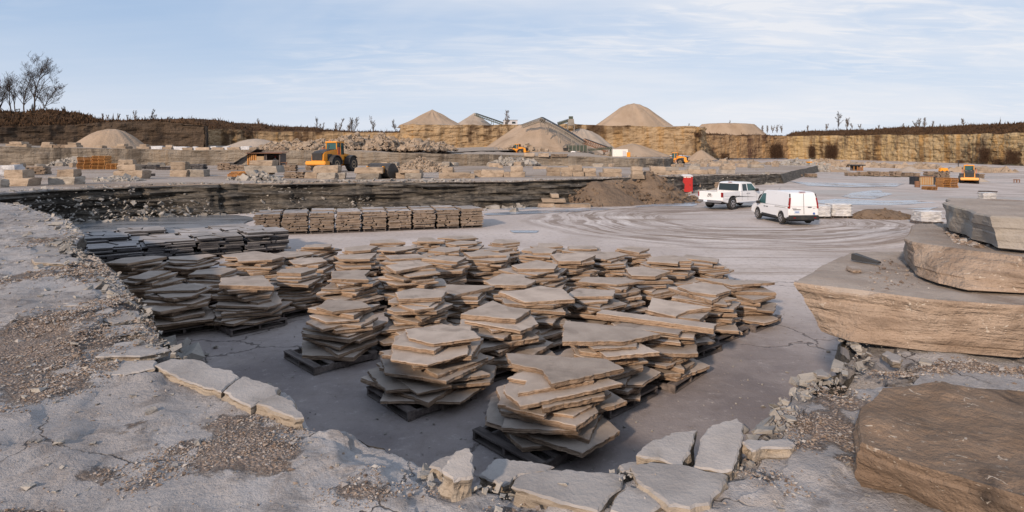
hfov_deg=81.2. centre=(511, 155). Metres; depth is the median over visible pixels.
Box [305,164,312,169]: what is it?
stone stack
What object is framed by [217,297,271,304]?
flagstone
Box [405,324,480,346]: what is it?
flagstone
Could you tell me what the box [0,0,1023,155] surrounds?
sky
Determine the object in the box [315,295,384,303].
flagstone
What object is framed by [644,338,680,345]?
flagstone
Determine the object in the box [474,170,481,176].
stone block
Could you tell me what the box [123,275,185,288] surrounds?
flagstone
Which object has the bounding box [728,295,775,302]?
flagstone
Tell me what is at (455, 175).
stone block
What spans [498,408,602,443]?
flagstone
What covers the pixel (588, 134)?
rubble slope
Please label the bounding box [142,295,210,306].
flagstone
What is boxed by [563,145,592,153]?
screen plant
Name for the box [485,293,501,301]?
flagstone
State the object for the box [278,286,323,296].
flagstone
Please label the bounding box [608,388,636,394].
flagstone
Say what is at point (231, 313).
flagstone
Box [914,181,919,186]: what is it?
barrel
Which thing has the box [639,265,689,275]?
flagstone
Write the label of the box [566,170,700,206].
dirt clods
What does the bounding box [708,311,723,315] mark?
flagstone
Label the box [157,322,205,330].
flagstone
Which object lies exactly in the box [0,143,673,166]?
bench
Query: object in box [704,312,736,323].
flagstone
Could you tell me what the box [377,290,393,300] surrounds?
flagstone
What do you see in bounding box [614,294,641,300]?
flagstone
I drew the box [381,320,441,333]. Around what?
flagstone
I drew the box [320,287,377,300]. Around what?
flagstone
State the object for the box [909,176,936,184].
work shed
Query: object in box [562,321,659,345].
flagstone
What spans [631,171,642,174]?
stone block
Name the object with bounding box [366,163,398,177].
loader bucket
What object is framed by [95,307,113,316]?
rim stone
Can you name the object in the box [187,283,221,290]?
flagstone
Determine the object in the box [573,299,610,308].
flagstone
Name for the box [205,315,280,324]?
flagstone
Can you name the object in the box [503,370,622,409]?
flagstone
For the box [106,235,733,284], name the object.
flagstones
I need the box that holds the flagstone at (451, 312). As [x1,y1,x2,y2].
[448,310,463,316]
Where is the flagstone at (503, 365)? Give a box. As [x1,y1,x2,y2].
[494,364,511,367]
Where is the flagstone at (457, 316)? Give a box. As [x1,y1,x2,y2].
[450,314,460,317]
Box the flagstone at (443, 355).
[390,325,471,366]
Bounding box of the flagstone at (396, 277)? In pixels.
[385,273,433,281]
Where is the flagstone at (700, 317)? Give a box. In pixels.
[645,308,708,321]
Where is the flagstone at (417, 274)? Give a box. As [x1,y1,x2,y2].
[381,270,440,277]
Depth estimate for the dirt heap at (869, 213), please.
36.04 m
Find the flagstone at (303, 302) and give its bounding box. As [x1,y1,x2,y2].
[290,299,317,304]
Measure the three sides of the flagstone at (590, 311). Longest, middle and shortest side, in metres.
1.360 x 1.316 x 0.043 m
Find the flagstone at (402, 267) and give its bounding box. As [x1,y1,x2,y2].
[386,260,432,273]
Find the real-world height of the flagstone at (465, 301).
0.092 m
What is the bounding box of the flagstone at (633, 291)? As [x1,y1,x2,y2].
[587,286,640,297]
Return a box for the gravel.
[0,232,1023,511]
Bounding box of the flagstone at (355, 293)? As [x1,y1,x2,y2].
[316,288,367,295]
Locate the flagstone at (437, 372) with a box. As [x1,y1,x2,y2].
[379,350,487,378]
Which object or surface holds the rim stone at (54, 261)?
on the rock ledge
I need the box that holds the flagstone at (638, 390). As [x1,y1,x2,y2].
[610,388,641,393]
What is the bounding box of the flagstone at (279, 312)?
[221,310,281,322]
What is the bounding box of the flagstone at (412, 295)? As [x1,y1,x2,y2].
[395,288,446,302]
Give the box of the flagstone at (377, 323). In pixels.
[302,320,387,337]
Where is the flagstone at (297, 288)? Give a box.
[277,284,316,289]
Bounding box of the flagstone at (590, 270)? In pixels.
[563,268,597,274]
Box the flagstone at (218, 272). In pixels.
[189,267,237,277]
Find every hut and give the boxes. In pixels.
[234,149,287,164]
[848,164,865,170]
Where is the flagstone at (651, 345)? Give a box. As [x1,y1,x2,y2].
[641,339,694,347]
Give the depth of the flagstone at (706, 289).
12.64 m
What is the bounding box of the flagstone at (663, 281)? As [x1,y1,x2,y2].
[626,277,673,284]
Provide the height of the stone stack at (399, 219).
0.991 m
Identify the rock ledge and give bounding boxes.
[0,163,1023,511]
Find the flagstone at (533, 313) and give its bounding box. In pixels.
[514,307,564,314]
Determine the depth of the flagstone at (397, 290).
15.06 m
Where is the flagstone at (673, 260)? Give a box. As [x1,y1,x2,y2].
[647,255,691,265]
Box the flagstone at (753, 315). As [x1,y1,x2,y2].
[737,314,772,315]
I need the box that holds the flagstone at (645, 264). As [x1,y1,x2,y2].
[640,261,690,269]
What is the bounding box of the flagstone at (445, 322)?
[380,320,452,334]
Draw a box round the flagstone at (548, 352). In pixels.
[496,348,555,371]
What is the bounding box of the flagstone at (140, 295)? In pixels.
[130,293,150,296]
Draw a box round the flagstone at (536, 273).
[517,267,560,275]
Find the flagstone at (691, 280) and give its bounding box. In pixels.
[669,276,700,285]
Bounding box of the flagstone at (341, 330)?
[329,322,373,334]
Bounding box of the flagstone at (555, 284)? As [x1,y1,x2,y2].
[534,278,568,286]
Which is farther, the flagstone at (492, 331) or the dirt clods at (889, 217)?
the dirt clods at (889, 217)
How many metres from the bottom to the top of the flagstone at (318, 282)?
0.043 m
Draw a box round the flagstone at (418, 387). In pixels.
[376,362,451,395]
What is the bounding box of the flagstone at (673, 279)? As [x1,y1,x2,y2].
[668,277,689,281]
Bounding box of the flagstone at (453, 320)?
[446,317,460,323]
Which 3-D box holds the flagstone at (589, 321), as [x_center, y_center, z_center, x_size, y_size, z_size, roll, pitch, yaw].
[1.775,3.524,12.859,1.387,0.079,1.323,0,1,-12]
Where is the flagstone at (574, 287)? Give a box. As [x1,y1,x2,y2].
[569,286,586,289]
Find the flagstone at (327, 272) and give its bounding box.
[320,268,335,274]
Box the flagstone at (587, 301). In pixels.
[568,293,609,304]
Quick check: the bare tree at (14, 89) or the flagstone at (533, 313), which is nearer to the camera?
the flagstone at (533, 313)
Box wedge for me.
[851,253,880,263]
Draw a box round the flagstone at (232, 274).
[188,273,236,278]
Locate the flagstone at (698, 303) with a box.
[671,295,731,309]
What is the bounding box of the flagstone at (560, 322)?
[534,317,567,328]
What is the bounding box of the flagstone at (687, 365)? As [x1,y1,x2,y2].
[647,360,694,377]
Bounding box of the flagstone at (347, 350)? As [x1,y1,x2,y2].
[311,336,377,358]
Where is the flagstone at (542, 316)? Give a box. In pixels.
[531,307,570,319]
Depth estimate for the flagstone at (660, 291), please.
14.56 m
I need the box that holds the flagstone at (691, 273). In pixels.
[666,270,695,278]
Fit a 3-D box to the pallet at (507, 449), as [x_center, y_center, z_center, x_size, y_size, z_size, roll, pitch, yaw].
[0.351,3.717,7.920,1.250,0.139,1.250,0,0,-42]
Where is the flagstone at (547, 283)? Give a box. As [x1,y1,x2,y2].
[535,275,566,285]
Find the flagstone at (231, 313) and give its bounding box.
[208,297,283,315]
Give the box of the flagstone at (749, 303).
[727,296,770,306]
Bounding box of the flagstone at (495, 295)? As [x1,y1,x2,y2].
[486,292,501,297]
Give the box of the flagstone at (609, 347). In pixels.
[587,342,637,350]
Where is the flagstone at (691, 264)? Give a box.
[645,258,693,266]
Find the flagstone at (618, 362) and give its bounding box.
[573,351,638,364]
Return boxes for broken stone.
[397,156,454,171]
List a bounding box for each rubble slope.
[487,120,600,154]
[570,129,613,153]
[607,143,671,156]
[688,150,716,159]
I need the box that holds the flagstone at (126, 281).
[122,273,173,283]
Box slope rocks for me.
[494,143,636,156]
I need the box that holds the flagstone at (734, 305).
[711,301,740,311]
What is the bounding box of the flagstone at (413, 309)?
[388,297,444,312]
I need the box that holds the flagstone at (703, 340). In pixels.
[696,336,713,344]
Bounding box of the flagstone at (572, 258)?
[550,253,595,263]
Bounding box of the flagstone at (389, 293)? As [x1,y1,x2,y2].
[381,290,396,296]
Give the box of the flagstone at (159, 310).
[143,294,211,314]
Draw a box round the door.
[683,178,690,191]
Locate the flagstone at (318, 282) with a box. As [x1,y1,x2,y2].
[270,278,323,286]
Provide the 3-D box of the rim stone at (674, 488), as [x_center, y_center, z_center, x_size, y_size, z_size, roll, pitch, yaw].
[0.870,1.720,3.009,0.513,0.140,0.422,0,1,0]
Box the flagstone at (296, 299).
[282,293,320,301]
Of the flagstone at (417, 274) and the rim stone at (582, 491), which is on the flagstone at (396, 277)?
the flagstone at (417, 274)
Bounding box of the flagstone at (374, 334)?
[301,330,381,342]
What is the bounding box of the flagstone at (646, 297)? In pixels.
[640,286,676,299]
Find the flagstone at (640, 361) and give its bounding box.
[571,346,648,366]
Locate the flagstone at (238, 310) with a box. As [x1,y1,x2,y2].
[215,308,262,312]
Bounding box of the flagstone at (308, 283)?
[277,275,325,287]
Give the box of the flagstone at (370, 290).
[337,287,376,297]
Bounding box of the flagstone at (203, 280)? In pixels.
[188,275,239,283]
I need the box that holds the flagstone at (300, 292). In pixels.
[279,288,314,294]
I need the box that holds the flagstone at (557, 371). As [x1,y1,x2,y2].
[505,353,623,388]
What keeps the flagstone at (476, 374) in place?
on the flagstone at (418, 387)
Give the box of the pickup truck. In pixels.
[697,181,762,208]
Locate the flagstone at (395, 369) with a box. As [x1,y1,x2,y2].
[380,355,494,384]
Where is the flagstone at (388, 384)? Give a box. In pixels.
[367,364,496,393]
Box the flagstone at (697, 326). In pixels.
[596,309,716,333]
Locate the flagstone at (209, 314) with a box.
[154,306,214,326]
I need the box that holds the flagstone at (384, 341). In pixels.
[377,335,393,345]
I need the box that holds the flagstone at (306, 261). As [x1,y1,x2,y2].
[289,257,326,265]
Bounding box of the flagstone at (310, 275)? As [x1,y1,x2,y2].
[277,272,316,278]
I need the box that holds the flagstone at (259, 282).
[219,275,273,289]
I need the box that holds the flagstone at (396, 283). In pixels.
[380,276,438,285]
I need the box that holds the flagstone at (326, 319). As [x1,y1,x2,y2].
[309,314,362,323]
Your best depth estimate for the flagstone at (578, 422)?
7.39 m
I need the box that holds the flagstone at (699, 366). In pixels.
[658,358,709,381]
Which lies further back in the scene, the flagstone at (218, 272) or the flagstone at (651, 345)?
the flagstone at (218, 272)
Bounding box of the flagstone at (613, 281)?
[578,277,644,286]
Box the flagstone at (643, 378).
[626,366,660,387]
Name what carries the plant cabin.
on the island quarry face at (680, 140)
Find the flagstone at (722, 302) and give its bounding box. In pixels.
[676,294,736,306]
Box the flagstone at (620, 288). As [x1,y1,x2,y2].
[588,284,634,290]
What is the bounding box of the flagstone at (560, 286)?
[551,282,565,288]
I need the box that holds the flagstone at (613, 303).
[567,298,627,310]
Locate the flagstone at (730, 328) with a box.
[714,322,738,333]
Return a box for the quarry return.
[204,126,208,146]
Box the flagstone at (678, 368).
[662,364,684,373]
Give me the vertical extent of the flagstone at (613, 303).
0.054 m
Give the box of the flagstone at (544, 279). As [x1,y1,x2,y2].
[532,276,562,282]
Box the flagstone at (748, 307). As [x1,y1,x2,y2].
[739,304,756,309]
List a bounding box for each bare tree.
[0,71,22,111]
[0,80,11,110]
[0,82,14,101]
[2,76,19,109]
[4,68,44,110]
[18,52,60,110]
[30,76,65,108]
[504,110,509,123]
[835,111,842,129]
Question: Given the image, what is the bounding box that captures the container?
[612,149,627,156]
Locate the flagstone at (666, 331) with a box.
[616,322,692,336]
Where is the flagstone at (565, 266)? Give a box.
[558,264,591,268]
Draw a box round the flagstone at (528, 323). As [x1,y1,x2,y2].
[464,314,537,333]
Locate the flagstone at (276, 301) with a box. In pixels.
[216,292,281,309]
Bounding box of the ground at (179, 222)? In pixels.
[74,215,253,231]
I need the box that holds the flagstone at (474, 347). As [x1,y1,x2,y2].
[454,338,483,359]
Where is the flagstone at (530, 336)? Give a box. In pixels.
[457,325,538,352]
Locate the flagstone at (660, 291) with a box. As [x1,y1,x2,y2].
[641,284,673,296]
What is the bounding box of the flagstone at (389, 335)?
[380,334,396,337]
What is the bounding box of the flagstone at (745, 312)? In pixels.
[734,310,772,314]
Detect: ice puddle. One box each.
[484,208,609,214]
[498,207,544,209]
[510,230,538,232]
[636,202,697,206]
[790,181,903,186]
[818,199,933,204]
[844,190,890,198]
[909,207,936,209]
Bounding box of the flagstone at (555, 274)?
[498,267,567,278]
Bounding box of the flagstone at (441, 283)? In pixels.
[378,278,446,289]
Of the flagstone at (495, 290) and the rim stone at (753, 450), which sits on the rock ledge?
the rim stone at (753, 450)
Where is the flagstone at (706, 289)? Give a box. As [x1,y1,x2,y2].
[677,282,729,296]
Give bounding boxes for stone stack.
[25,166,51,173]
[53,145,64,147]
[83,230,115,234]
[84,232,130,249]
[84,241,143,266]
[117,226,166,238]
[128,234,175,246]
[139,235,195,261]
[141,165,159,168]
[165,227,205,234]
[176,229,221,247]
[190,164,207,168]
[190,231,243,257]
[208,223,248,231]
[217,163,234,169]
[221,225,264,233]
[230,165,246,169]
[237,227,290,252]
[253,212,282,227]
[259,209,283,226]
[272,147,287,149]
[281,211,308,233]
[283,165,297,170]
[283,171,306,177]
[285,209,309,228]
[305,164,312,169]
[309,208,334,220]
[309,211,335,232]
[335,210,361,231]
[336,208,360,216]
[360,207,384,228]
[361,210,386,231]
[385,207,406,225]
[386,209,411,230]
[408,206,430,224]
[410,208,435,229]
[431,205,453,224]
[434,208,459,228]
[454,205,475,208]
[458,207,483,227]
[551,154,567,156]
[804,173,816,177]
[844,172,857,175]
[857,171,867,175]
[867,171,878,176]
[879,171,889,176]
[889,171,901,176]
[901,172,912,176]
[923,171,934,175]
[933,172,949,176]
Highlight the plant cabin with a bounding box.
[503,120,516,124]
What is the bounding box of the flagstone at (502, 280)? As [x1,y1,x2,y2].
[486,273,535,287]
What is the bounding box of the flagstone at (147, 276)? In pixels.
[127,271,170,280]
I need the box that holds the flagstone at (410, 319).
[384,312,446,325]
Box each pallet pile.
[76,157,96,168]
[91,156,111,168]
[106,163,117,168]
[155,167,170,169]
[227,171,245,176]
[921,186,937,189]
[935,178,958,187]
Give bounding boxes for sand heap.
[76,129,143,148]
[828,166,849,171]
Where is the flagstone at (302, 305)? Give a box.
[290,303,306,307]
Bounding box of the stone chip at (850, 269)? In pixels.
[846,266,860,272]
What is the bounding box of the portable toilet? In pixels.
[681,174,692,192]
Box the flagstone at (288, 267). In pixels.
[286,264,329,268]
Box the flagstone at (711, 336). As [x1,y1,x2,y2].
[705,333,715,338]
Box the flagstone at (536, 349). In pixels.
[487,340,552,364]
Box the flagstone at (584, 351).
[572,345,622,360]
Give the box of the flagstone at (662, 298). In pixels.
[641,297,671,301]
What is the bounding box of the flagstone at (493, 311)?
[460,301,530,323]
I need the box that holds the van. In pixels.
[751,188,818,223]
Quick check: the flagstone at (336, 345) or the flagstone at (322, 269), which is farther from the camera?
the flagstone at (322, 269)
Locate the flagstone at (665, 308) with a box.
[647,298,710,318]
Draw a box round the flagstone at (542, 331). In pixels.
[537,319,569,334]
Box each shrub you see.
[693,131,701,136]
[720,151,729,158]
[768,139,788,158]
[807,141,817,157]
[823,140,844,158]
[976,144,992,163]
[992,159,1002,164]
[998,148,1023,164]
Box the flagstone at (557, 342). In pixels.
[550,337,562,347]
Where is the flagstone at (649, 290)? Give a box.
[641,284,666,292]
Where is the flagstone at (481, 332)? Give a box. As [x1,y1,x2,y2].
[471,315,536,340]
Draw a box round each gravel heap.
[228,139,272,146]
[398,110,459,126]
[458,113,490,124]
[596,103,672,125]
[699,123,766,134]
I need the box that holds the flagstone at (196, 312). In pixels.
[154,307,204,321]
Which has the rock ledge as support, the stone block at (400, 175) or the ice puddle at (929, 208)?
the stone block at (400, 175)
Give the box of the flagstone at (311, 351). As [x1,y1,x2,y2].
[301,340,370,360]
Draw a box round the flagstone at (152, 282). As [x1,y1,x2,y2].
[124,272,177,285]
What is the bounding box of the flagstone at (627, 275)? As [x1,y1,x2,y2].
[622,273,667,279]
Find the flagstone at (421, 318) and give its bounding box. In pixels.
[391,305,447,321]
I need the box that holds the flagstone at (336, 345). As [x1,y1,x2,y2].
[302,336,375,349]
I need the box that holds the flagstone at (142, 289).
[129,281,181,292]
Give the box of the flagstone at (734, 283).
[695,277,774,286]
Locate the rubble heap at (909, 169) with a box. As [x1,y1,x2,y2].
[897,166,922,171]
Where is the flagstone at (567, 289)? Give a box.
[564,286,571,292]
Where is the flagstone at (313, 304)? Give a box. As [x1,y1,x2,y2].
[295,301,322,308]
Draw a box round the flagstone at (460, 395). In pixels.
[380,381,493,403]
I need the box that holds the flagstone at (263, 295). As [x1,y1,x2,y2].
[212,290,274,301]
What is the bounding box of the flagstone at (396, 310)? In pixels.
[387,302,452,314]
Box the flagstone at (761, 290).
[730,286,775,295]
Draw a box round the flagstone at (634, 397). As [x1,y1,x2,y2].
[615,393,640,401]
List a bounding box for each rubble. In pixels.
[0,172,874,500]
[46,155,540,165]
[73,182,830,469]
[90,170,284,181]
[257,131,457,153]
[674,157,1018,172]
[779,157,846,171]
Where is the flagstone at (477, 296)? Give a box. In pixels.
[444,292,484,300]
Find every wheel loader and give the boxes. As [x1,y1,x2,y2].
[305,140,357,170]
[505,144,529,152]
[670,153,689,163]
[958,164,979,183]
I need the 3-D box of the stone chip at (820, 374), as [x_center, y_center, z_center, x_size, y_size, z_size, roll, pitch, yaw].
[2.353,1.665,4.560,0.146,0.030,0.186,0,0,0]
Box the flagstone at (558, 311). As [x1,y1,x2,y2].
[515,304,569,314]
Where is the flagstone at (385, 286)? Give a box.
[381,280,435,288]
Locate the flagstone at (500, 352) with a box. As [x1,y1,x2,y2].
[485,329,539,356]
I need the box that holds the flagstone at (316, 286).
[274,284,322,293]
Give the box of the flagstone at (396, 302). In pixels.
[388,298,437,306]
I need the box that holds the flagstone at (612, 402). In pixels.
[501,390,626,434]
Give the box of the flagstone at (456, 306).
[452,302,480,308]
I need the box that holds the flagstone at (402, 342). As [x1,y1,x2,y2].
[392,331,470,353]
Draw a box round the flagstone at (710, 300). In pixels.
[668,282,730,303]
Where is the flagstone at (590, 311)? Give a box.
[572,305,625,313]
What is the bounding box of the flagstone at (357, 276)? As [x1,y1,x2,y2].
[331,270,369,282]
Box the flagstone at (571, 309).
[566,305,631,314]
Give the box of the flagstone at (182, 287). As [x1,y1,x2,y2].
[144,283,206,292]
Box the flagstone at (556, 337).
[549,335,562,339]
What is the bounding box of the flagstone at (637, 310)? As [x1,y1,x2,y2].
[624,306,646,313]
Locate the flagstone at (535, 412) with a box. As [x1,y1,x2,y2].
[506,401,549,419]
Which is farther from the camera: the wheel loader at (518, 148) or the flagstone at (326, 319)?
the wheel loader at (518, 148)
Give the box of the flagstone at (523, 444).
[498,415,602,451]
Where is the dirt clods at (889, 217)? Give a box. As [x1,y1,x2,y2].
[844,208,944,219]
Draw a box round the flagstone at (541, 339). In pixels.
[482,334,545,354]
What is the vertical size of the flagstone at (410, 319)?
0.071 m
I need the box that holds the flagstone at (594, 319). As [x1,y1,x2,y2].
[563,310,624,321]
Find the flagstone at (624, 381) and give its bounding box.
[556,355,631,388]
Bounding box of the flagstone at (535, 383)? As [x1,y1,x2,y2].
[507,371,593,396]
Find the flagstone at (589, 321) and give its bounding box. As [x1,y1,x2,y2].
[565,318,613,324]
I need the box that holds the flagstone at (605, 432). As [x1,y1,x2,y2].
[485,396,619,457]
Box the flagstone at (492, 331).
[483,327,504,333]
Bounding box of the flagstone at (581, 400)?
[504,383,604,412]
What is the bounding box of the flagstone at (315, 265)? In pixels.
[295,262,326,267]
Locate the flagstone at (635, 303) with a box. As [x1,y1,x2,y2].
[627,300,645,307]
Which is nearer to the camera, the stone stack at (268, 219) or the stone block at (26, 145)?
the stone stack at (268, 219)
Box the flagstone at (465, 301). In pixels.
[445,292,485,303]
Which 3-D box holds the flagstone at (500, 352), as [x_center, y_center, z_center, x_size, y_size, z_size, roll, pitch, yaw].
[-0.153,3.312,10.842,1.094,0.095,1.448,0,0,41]
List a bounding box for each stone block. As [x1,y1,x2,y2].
[0,179,9,187]
[1,177,41,185]
[4,169,34,177]
[9,141,28,144]
[11,163,25,167]
[16,144,31,146]
[41,144,57,147]
[48,176,85,183]
[55,162,65,165]
[57,169,81,176]
[65,145,82,147]
[68,142,80,144]
[69,162,77,167]
[93,145,106,147]
[111,146,132,148]
[113,170,151,178]
[117,164,141,170]
[118,159,126,164]
[124,159,136,163]
[139,144,149,146]
[147,163,164,166]
[170,161,189,169]
[170,170,188,176]
[187,169,209,176]
[195,147,210,149]
[211,147,223,149]
[227,147,239,149]
[244,165,284,172]
[249,160,278,165]
[304,172,317,177]
[313,165,341,172]
[317,173,336,178]
[336,172,346,178]
[354,167,383,173]
[356,173,381,178]
[396,172,404,177]
[399,170,422,172]
[405,173,423,177]
[439,172,470,177]
[442,162,449,165]
[442,167,453,172]
[450,162,458,165]
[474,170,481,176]
[481,169,503,176]
[489,163,501,166]
[504,172,509,176]
[510,165,522,171]
[510,171,525,176]
[514,161,524,166]
[524,153,534,156]
[533,166,547,168]
[538,153,548,156]
[546,167,560,171]
[546,172,559,175]
[561,167,572,171]
[561,172,571,175]
[568,165,582,171]
[572,172,583,175]
[582,168,595,171]
[584,172,595,175]
[593,163,602,166]
[599,172,621,176]
[602,168,621,172]
[630,166,642,170]
[630,174,644,178]
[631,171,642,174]
[646,170,671,174]
[649,166,665,170]
[666,167,678,169]
[670,170,687,174]
[685,169,707,173]
[687,165,699,169]
[707,169,715,173]
[708,163,720,165]
[718,169,734,173]
[719,166,735,169]
[721,163,734,165]
[736,164,747,166]
[748,164,763,167]
[771,162,779,166]
[794,251,1023,357]
[903,223,1023,292]
[942,198,1023,250]
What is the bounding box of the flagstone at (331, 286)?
[321,282,369,290]
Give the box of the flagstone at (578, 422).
[496,384,597,431]
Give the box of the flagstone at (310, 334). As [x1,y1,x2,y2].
[302,325,384,342]
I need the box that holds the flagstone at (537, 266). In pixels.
[511,260,557,271]
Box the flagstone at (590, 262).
[552,259,594,265]
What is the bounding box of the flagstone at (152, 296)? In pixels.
[144,293,198,301]
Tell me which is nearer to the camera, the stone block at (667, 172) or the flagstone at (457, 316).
the flagstone at (457, 316)
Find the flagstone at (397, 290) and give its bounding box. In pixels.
[377,284,435,291]
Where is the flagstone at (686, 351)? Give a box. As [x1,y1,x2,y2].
[651,337,697,357]
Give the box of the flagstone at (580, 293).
[569,288,614,298]
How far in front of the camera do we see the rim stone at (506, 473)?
3.28 m
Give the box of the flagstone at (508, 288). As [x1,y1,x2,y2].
[483,281,531,289]
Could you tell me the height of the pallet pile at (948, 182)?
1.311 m
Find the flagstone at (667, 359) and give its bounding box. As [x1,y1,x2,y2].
[644,349,697,362]
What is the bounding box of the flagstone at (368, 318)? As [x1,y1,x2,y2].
[306,311,377,331]
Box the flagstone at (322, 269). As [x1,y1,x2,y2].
[293,265,333,272]
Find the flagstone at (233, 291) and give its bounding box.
[222,283,271,293]
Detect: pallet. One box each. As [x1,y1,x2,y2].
[0,164,24,175]
[151,146,164,148]
[158,324,215,336]
[208,315,287,336]
[240,146,251,149]
[281,309,310,317]
[283,347,377,375]
[366,385,476,420]
[373,304,386,313]
[377,343,391,349]
[379,300,390,307]
[472,426,576,466]
[493,370,516,381]
[551,345,570,352]
[602,384,657,418]
[647,370,706,393]
[694,342,722,359]
[714,326,748,343]
[736,314,781,331]
[818,204,831,218]
[825,203,852,217]
[910,210,943,223]
[977,192,996,198]
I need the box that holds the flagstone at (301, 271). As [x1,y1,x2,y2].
[277,267,317,275]
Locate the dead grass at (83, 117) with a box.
[0,106,1023,135]
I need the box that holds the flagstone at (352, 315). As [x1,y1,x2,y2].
[307,304,379,318]
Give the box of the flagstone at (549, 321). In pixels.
[536,317,559,324]
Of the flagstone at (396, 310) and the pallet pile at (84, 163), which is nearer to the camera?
the flagstone at (396, 310)
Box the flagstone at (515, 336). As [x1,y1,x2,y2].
[460,319,524,340]
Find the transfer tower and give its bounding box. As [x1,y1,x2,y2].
[567,116,574,130]
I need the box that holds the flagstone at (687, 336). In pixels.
[611,321,696,342]
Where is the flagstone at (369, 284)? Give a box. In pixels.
[335,280,379,288]
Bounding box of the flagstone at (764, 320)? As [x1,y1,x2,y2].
[737,315,778,324]
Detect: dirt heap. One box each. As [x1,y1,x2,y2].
[569,181,645,206]
[601,180,640,199]
[625,171,694,203]
[848,209,910,219]
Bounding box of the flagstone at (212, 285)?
[190,276,240,287]
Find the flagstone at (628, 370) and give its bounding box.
[559,348,642,379]
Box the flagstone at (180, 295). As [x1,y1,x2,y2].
[151,283,212,299]
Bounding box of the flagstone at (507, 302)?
[502,297,574,308]
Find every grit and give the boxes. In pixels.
[867,259,958,289]
[942,226,995,247]
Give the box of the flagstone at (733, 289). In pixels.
[725,286,759,291]
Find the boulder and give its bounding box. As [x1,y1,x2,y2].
[853,381,1023,511]
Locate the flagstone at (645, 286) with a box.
[623,277,665,289]
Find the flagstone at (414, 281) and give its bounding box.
[373,276,434,282]
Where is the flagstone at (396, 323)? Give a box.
[388,313,449,325]
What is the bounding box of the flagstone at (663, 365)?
[643,353,698,368]
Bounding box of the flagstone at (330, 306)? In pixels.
[316,299,370,314]
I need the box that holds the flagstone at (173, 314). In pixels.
[152,309,191,316]
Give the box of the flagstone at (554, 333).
[541,328,562,338]
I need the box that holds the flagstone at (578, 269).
[557,265,593,271]
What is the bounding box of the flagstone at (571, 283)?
[566,281,589,285]
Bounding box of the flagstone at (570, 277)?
[566,274,597,279]
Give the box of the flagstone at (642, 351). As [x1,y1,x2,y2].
[595,342,659,360]
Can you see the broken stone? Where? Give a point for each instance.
(426, 164)
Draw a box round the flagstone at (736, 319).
[706,317,740,326]
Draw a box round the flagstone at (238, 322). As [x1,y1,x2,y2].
[206,305,294,325]
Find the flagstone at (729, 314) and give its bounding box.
[708,311,736,316]
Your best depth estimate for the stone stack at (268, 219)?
28.60 m
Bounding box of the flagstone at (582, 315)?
[565,311,620,321]
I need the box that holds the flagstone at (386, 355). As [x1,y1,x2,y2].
[381,348,480,370]
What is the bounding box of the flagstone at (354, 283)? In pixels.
[327,277,378,284]
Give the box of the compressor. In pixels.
[938,168,951,171]
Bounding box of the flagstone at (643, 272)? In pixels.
[625,266,669,279]
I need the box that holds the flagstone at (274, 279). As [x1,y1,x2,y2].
[269,273,324,282]
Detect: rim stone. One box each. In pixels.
[31,245,61,250]
[31,256,81,266]
[34,251,51,254]
[36,248,72,254]
[41,284,86,294]
[46,266,87,270]
[63,302,78,306]
[81,277,96,282]
[82,348,106,359]
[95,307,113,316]
[95,341,169,361]
[97,360,156,375]
[101,324,146,340]
[103,310,147,325]
[155,359,238,397]
[221,377,280,414]
[256,395,303,429]
[429,455,452,479]
[438,448,474,501]
[478,459,554,500]
[511,469,625,511]
[610,486,662,511]
[616,462,637,482]
[630,462,727,511]
[636,430,697,466]
[694,419,743,480]
[741,439,795,461]
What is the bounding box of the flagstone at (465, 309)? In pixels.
[448,300,488,311]
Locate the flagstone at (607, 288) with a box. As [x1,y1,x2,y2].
[590,285,632,292]
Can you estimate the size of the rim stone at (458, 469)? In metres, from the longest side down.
0.248 x 0.177 x 0.160 m
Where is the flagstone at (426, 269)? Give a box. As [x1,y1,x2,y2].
[385,268,435,272]
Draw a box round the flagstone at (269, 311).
[213,301,292,318]
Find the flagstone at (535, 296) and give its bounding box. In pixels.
[498,286,574,305]
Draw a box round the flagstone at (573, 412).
[497,390,611,418]
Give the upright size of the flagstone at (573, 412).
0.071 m
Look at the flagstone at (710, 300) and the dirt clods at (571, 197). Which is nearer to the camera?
the flagstone at (710, 300)
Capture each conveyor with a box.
[474,113,502,124]
[520,117,542,127]
[539,117,565,142]
[557,119,567,124]
[562,129,586,144]
[582,138,608,153]
[588,146,611,155]
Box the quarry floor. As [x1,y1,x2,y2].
[85,156,1023,500]
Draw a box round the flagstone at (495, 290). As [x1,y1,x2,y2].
[485,285,535,293]
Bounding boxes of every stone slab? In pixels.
[538,202,553,206]
[541,197,565,202]
[550,193,558,197]
[554,203,590,207]
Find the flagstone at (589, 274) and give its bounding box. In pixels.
[561,269,599,276]
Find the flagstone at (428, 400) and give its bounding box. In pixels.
[360,375,458,407]
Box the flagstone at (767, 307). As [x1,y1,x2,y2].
[736,301,775,312]
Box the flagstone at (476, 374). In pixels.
[379,366,489,383]
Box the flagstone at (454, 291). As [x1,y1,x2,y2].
[433,284,494,298]
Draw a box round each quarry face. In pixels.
[0,111,203,146]
[126,119,399,145]
[399,123,709,155]
[706,134,789,157]
[786,123,1023,165]
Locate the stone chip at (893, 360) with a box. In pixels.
[881,351,902,368]
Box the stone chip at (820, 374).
[813,369,831,378]
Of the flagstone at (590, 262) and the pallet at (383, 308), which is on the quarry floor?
the pallet at (383, 308)
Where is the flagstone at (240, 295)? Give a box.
[217,286,279,297]

